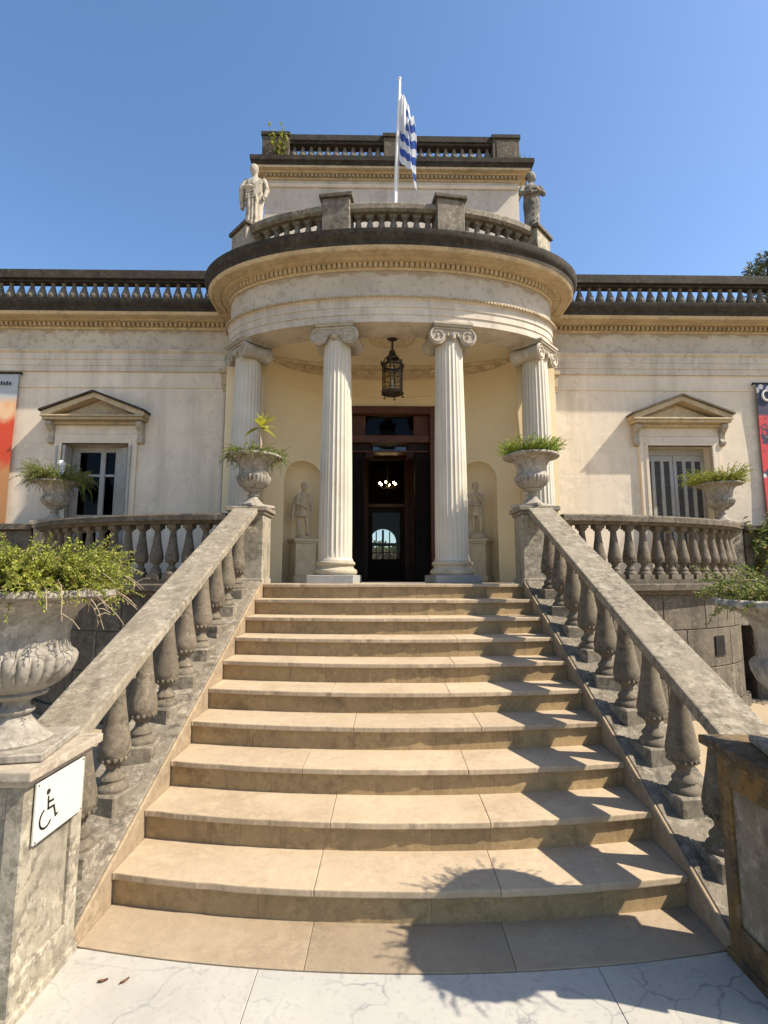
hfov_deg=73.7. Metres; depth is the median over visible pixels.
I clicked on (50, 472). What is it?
fern
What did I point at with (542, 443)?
fern
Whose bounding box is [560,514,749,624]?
terrace balustrade
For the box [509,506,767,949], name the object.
stair balustrade
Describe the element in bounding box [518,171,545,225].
rooftop statue
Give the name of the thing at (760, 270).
tree
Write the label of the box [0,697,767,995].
ground
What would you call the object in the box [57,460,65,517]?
stone figurine
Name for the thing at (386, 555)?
hedge
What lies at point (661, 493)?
window
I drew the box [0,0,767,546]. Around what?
sky
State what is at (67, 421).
window
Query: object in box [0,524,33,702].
garden wall
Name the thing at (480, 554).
statue pedestal
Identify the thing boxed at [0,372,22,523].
banner
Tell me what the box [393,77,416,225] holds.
flagpole
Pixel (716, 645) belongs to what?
terrace wall
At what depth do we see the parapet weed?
8.85 m
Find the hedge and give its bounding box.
[372,538,395,558]
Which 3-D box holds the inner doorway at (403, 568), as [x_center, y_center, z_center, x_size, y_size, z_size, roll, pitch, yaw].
[0.050,-0.263,11.168,3.300,3.470,0.190,0,-7,-1]
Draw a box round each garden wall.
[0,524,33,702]
[741,525,767,698]
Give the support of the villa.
on the ground
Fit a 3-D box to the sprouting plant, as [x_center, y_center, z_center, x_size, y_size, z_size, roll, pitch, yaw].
[-1.441,-0.932,6.258,0.349,0.628,0.555,6,-9,-39]
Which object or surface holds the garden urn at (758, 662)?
on the stone pedestal at (742, 763)
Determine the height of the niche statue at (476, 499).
0.896 m
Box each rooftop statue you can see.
[239,164,269,222]
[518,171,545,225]
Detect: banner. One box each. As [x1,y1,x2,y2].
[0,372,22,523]
[751,383,767,511]
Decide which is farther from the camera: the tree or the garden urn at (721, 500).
the tree
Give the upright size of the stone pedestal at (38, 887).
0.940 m
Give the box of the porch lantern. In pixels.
[381,337,403,400]
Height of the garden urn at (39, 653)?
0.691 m
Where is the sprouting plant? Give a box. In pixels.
[244,412,277,449]
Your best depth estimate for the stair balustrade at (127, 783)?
3.40 m
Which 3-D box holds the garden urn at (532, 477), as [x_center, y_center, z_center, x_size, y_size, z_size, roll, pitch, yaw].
[1.781,-0.365,6.172,0.667,0.640,0.667,6,-9,-40]
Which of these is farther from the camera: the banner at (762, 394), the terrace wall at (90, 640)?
the banner at (762, 394)
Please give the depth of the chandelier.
10.03 m
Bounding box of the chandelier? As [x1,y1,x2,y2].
[379,455,395,489]
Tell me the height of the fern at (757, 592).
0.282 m
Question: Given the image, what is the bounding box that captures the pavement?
[15,948,767,1023]
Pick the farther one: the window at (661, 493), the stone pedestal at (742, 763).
the window at (661, 493)
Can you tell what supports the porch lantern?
hanging from the villa
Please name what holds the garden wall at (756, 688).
on the ground
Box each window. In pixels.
[38,389,150,567]
[372,530,395,558]
[626,393,735,572]
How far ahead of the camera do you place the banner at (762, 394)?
8.29 m
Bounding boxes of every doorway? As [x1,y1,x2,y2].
[352,406,434,581]
[364,446,414,579]
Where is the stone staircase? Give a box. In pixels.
[77,583,726,974]
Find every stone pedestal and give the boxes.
[0,733,102,1023]
[698,734,767,998]
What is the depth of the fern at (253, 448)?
6.04 m
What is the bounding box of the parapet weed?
[268,121,291,154]
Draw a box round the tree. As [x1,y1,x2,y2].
[741,250,767,299]
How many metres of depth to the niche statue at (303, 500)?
7.94 m
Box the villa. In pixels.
[0,131,767,597]
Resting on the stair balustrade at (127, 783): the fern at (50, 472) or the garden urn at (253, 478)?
the garden urn at (253, 478)
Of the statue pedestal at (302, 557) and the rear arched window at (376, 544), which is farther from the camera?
the rear arched window at (376, 544)
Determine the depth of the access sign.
2.19 m
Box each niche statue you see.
[291,482,312,538]
[468,482,486,538]
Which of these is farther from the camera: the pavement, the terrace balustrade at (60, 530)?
the terrace balustrade at (60, 530)
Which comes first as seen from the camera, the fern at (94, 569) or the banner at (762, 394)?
the fern at (94, 569)
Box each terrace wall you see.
[30,584,195,724]
[580,583,751,723]
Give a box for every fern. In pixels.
[0,531,149,629]
[8,457,98,501]
[218,440,292,472]
[491,431,567,456]
[676,461,757,493]
[690,563,767,624]
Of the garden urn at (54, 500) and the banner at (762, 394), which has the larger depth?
the banner at (762, 394)
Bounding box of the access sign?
[31,756,84,846]
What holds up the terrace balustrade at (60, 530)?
on the terrace wall at (90, 640)
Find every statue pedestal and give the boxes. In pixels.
[287,538,318,581]
[469,538,493,581]
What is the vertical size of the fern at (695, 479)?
0.477 m
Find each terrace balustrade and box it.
[29,513,227,583]
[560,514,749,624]
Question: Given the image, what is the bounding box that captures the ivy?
[742,512,767,577]
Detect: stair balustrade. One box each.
[37,506,275,944]
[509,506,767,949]
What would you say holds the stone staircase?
on the ground
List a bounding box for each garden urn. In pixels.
[0,589,115,764]
[32,478,80,520]
[226,450,281,508]
[503,449,559,508]
[695,480,743,521]
[711,597,767,754]
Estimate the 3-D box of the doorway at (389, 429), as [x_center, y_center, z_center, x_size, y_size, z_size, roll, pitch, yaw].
[0.094,-0.303,8.490,1.600,2.885,0.425,0,-7,-1]
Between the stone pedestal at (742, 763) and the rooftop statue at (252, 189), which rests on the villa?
the rooftop statue at (252, 189)
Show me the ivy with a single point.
(760, 565)
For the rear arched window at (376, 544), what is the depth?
16.09 m

